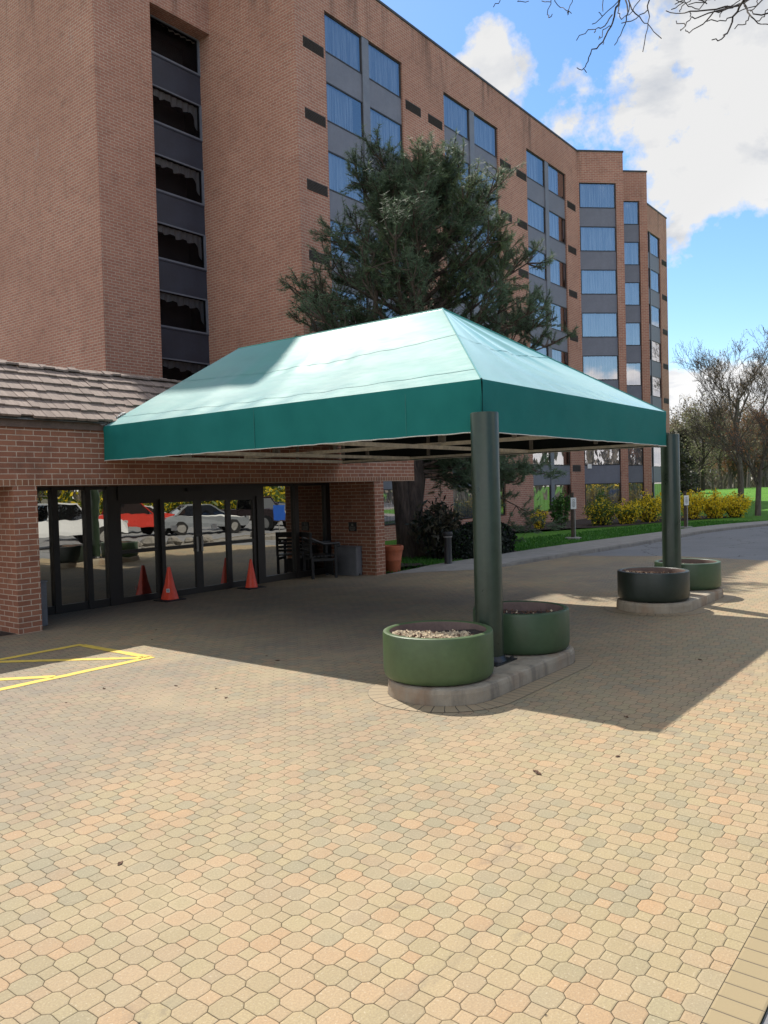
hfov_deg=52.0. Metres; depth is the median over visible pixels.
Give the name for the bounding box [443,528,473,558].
clipped hedge
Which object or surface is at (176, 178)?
window
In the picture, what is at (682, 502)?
forsythia bush
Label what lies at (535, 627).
planter
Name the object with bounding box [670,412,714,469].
bare tree
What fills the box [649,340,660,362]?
window
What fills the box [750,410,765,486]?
bare tree
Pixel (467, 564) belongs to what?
sidewalk
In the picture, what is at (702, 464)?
bare tree
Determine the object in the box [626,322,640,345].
window
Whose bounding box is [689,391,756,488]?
bare tree
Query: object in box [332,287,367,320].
window
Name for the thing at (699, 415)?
bare tree
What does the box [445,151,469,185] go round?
window
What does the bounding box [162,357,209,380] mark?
window
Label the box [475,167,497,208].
window
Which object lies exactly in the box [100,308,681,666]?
entrance canopy
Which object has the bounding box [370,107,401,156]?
window
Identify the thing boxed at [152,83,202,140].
window
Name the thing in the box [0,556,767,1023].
paved forecourt
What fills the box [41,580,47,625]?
utility box
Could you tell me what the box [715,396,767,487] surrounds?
bare tree
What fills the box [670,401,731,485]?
bare tree
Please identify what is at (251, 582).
traffic cone
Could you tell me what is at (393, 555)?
terracotta pot
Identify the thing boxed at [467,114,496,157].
window
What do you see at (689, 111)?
sky
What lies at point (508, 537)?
clipped hedge
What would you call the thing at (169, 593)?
traffic cone
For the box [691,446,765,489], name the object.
wood
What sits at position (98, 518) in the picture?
window pane
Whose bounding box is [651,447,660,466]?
window
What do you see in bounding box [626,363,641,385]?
window
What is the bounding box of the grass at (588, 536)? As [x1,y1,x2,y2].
[386,520,765,572]
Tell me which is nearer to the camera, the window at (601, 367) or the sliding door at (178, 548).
the sliding door at (178, 548)
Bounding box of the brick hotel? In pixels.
[0,0,669,540]
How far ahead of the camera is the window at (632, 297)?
48.63 m
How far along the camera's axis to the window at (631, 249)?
48.56 m
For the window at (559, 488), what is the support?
in the brick hotel
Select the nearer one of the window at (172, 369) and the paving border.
the paving border
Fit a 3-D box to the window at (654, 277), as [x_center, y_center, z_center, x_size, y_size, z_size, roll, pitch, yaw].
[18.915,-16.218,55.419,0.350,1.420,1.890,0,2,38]
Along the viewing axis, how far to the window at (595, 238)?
45.49 m
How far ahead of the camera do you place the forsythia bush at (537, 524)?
36.23 m
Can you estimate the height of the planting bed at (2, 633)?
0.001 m
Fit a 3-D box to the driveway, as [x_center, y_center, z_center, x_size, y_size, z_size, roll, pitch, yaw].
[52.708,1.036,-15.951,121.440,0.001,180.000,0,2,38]
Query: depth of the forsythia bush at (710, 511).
41.86 m
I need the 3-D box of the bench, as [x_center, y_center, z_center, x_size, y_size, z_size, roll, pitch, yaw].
[-1.470,0.986,18.321,0.746,1.060,0.694,-2,2,-24]
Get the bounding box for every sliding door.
[159,498,200,595]
[198,497,231,592]
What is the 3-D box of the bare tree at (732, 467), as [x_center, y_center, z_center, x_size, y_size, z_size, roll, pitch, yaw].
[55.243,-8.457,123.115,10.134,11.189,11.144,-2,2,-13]
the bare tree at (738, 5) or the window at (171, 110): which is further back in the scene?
the window at (171, 110)
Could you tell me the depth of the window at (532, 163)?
41.20 m
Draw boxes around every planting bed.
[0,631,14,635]
[401,563,425,566]
[442,516,727,534]
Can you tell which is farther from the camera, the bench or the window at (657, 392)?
the window at (657, 392)
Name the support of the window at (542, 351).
in the brick hotel
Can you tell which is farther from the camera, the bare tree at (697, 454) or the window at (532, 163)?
the bare tree at (697, 454)
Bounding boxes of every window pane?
[37,491,53,606]
[58,490,86,604]
[90,490,108,599]
[263,486,294,575]
[298,485,324,570]
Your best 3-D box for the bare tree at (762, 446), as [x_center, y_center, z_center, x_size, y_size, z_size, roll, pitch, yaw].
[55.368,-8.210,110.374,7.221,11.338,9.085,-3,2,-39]
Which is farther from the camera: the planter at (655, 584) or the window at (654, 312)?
the window at (654, 312)
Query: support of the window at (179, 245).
in the brick hotel
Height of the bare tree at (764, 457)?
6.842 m
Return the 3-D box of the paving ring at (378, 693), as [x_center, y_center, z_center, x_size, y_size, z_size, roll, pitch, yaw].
[1.110,1.726,8.401,1.520,0.001,3.168,0,2,38]
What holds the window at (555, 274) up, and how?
in the brick hotel
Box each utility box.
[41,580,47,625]
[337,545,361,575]
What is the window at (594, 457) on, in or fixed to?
in the brick hotel
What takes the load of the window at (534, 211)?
in the brick hotel
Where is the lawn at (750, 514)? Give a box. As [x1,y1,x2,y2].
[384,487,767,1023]
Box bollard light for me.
[443,532,452,563]
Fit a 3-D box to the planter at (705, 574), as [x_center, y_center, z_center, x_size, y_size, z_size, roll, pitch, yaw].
[5.302,1.077,13.748,1.090,0.443,1.090,0,2,38]
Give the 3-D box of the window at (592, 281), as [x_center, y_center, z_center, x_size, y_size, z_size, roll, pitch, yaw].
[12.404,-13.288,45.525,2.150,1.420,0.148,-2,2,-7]
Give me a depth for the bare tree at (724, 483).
135.83 m
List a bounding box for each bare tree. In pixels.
[493,0,767,72]
[669,325,767,499]
[669,411,689,452]
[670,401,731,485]
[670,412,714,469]
[670,416,723,484]
[671,394,741,490]
[673,390,743,476]
[683,393,740,488]
[683,397,767,515]
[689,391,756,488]
[705,452,727,489]
[706,443,743,480]
[709,460,731,488]
[711,458,756,487]
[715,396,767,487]
[719,437,760,487]
[722,402,767,486]
[723,460,759,487]
[735,452,763,478]
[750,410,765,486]
[750,417,767,464]
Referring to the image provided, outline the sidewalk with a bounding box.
[389,521,767,573]
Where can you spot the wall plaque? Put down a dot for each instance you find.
(352, 526)
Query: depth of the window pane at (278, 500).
17.86 m
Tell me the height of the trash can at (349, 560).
0.687 m
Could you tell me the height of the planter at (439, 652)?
0.443 m
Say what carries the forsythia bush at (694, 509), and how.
on the planting bed at (582, 523)
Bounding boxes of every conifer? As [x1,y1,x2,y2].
[670,430,700,494]
[677,428,713,489]
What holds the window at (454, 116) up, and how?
in the brick hotel
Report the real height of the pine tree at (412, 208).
12.465 m
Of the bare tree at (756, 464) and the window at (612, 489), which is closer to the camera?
the window at (612, 489)
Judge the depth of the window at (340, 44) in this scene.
29.32 m
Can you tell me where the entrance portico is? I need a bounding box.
[0,359,413,634]
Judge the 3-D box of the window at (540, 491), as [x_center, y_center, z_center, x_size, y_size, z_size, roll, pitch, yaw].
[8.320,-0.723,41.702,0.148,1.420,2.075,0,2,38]
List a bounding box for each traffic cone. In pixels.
[153,567,185,601]
[237,559,265,589]
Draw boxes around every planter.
[383,620,493,685]
[473,601,569,654]
[617,567,689,602]
[654,558,721,589]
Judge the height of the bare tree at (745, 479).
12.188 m
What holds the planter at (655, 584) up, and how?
on the kerb island at (697, 599)
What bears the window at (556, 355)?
in the brick hotel
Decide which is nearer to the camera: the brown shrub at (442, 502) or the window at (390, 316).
the brown shrub at (442, 502)
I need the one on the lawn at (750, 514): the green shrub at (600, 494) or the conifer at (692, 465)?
the conifer at (692, 465)
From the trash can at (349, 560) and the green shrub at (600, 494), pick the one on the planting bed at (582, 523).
the green shrub at (600, 494)
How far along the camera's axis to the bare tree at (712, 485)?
154.48 m
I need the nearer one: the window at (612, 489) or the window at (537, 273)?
the window at (537, 273)
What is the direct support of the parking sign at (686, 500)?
on the lawn at (750, 514)
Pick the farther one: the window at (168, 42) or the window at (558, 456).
the window at (558, 456)
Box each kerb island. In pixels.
[388,645,574,705]
[616,587,722,613]
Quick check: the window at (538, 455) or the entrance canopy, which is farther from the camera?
the window at (538, 455)
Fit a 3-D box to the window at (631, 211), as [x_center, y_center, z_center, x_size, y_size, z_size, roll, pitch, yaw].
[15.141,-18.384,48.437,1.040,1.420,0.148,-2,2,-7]
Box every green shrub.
[548,489,569,529]
[594,489,609,502]
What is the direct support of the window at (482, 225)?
in the brick hotel
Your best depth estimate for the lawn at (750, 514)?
41.09 m
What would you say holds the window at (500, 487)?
in the brick hotel
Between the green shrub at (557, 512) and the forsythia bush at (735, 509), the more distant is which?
the forsythia bush at (735, 509)
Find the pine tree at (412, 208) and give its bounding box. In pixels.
[276,123,578,557]
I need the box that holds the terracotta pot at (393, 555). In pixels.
[385,545,402,571]
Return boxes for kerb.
[502,523,767,566]
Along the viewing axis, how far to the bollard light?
19.78 m
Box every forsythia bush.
[530,505,548,528]
[581,495,621,525]
[612,498,644,523]
[627,488,661,522]
[654,490,689,518]
[681,487,709,518]
[699,488,732,517]
[719,491,753,517]
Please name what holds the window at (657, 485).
in the brick hotel
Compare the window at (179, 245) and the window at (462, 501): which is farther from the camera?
the window at (462, 501)
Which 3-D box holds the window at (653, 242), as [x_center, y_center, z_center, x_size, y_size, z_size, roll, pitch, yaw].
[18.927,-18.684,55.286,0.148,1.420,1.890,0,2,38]
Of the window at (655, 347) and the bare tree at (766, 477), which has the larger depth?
the bare tree at (766, 477)
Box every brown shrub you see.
[405,493,464,558]
[422,499,462,554]
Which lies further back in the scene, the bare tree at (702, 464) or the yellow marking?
the bare tree at (702, 464)
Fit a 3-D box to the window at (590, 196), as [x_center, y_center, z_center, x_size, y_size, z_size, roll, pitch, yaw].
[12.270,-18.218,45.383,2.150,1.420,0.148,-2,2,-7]
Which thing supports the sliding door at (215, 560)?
in the entrance portico
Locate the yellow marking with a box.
[0,644,154,690]
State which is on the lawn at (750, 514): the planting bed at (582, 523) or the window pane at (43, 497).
the planting bed at (582, 523)
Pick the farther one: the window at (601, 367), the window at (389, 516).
the window at (601, 367)
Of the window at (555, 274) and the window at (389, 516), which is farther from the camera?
the window at (555, 274)
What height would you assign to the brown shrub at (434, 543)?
1.923 m
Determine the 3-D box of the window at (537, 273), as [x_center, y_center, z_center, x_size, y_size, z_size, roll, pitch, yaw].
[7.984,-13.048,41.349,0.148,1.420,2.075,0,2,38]
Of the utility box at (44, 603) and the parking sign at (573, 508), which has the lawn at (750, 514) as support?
the parking sign at (573, 508)
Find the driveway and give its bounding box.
[578,526,767,1023]
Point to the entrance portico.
(84, 525)
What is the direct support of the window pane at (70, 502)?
in the entrance portico
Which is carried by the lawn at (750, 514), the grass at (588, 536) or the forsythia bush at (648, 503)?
the grass at (588, 536)
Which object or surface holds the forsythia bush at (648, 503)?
on the planting bed at (582, 523)
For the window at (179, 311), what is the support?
in the brick hotel
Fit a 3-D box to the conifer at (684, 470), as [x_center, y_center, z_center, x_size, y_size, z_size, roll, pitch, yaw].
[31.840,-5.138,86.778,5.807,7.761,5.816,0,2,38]
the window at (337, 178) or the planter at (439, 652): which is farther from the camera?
the window at (337, 178)
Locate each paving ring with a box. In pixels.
[368,651,592,711]
[604,592,735,615]
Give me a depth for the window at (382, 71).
31.28 m
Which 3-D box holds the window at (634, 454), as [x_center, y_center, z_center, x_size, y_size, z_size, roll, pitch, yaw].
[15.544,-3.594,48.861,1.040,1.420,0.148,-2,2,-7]
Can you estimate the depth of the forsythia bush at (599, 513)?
37.52 m
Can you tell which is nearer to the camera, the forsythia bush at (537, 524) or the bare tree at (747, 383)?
the forsythia bush at (537, 524)
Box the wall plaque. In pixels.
[348,522,356,530]
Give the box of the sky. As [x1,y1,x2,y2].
[380,0,767,478]
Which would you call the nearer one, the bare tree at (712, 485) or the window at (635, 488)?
the window at (635, 488)
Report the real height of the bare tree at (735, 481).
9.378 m
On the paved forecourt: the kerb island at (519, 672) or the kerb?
the kerb island at (519, 672)
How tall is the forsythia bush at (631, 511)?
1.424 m
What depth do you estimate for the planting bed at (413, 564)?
20.82 m
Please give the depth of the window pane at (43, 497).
13.50 m
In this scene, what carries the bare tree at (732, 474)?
on the lawn at (750, 514)
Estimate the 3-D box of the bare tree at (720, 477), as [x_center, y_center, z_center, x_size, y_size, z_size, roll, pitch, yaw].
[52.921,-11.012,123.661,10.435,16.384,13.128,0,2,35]
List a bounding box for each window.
[150,14,199,75]
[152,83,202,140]
[155,153,204,205]
[157,221,206,269]
[160,289,208,334]
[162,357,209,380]
[324,12,361,73]
[326,81,363,138]
[328,150,364,203]
[330,219,366,264]
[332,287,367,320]
[368,42,400,98]
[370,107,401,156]
[379,304,395,318]
[383,489,394,524]
[443,92,468,140]
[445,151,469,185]
[453,487,472,518]
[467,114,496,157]
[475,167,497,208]
[477,225,498,260]
[500,487,504,514]
[526,149,544,187]
[527,197,545,233]
[528,246,546,280]
[530,300,546,326]
[530,344,547,355]
[533,453,549,464]
[534,485,550,511]
[541,164,564,199]
[542,210,565,244]
[543,257,566,288]
[545,348,567,365]
[548,452,569,465]
[548,484,570,508]
[551,303,566,331]
[579,183,614,207]
[580,226,615,251]
[581,269,616,293]
[581,313,617,336]
[582,355,618,379]
[584,449,619,465]
[585,483,620,507]
[623,201,638,224]
[624,242,638,264]
[625,282,639,304]
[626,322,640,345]
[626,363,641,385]
[628,448,642,465]
[629,482,643,503]
[648,269,659,293]
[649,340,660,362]
[650,233,658,258]
[650,376,661,397]
[651,305,659,327]
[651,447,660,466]
[652,482,660,498]
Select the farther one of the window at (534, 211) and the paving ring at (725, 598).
the window at (534, 211)
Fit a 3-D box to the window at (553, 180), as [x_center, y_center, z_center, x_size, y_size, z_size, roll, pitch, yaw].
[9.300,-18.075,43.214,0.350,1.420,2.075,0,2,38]
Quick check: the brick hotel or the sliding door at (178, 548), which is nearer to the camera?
the sliding door at (178, 548)
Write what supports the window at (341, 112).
in the brick hotel
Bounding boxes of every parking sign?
[565,492,580,538]
[681,491,692,528]
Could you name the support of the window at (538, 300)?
in the brick hotel
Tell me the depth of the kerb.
23.82 m
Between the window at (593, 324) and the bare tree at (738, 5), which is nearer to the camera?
the bare tree at (738, 5)
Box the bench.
[301,532,339,578]
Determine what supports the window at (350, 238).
in the brick hotel
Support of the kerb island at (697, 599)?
on the paved forecourt
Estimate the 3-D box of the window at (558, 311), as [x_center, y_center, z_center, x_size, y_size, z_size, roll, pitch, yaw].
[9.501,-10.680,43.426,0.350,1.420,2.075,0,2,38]
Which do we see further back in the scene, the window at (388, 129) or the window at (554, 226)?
the window at (554, 226)
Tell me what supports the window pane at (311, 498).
in the entrance portico
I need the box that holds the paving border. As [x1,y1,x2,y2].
[701,902,767,1023]
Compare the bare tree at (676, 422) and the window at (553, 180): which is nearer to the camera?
the window at (553, 180)
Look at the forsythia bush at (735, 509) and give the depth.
42.25 m
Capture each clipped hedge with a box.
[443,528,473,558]
[459,521,517,552]
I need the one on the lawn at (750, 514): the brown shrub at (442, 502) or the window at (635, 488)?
the brown shrub at (442, 502)

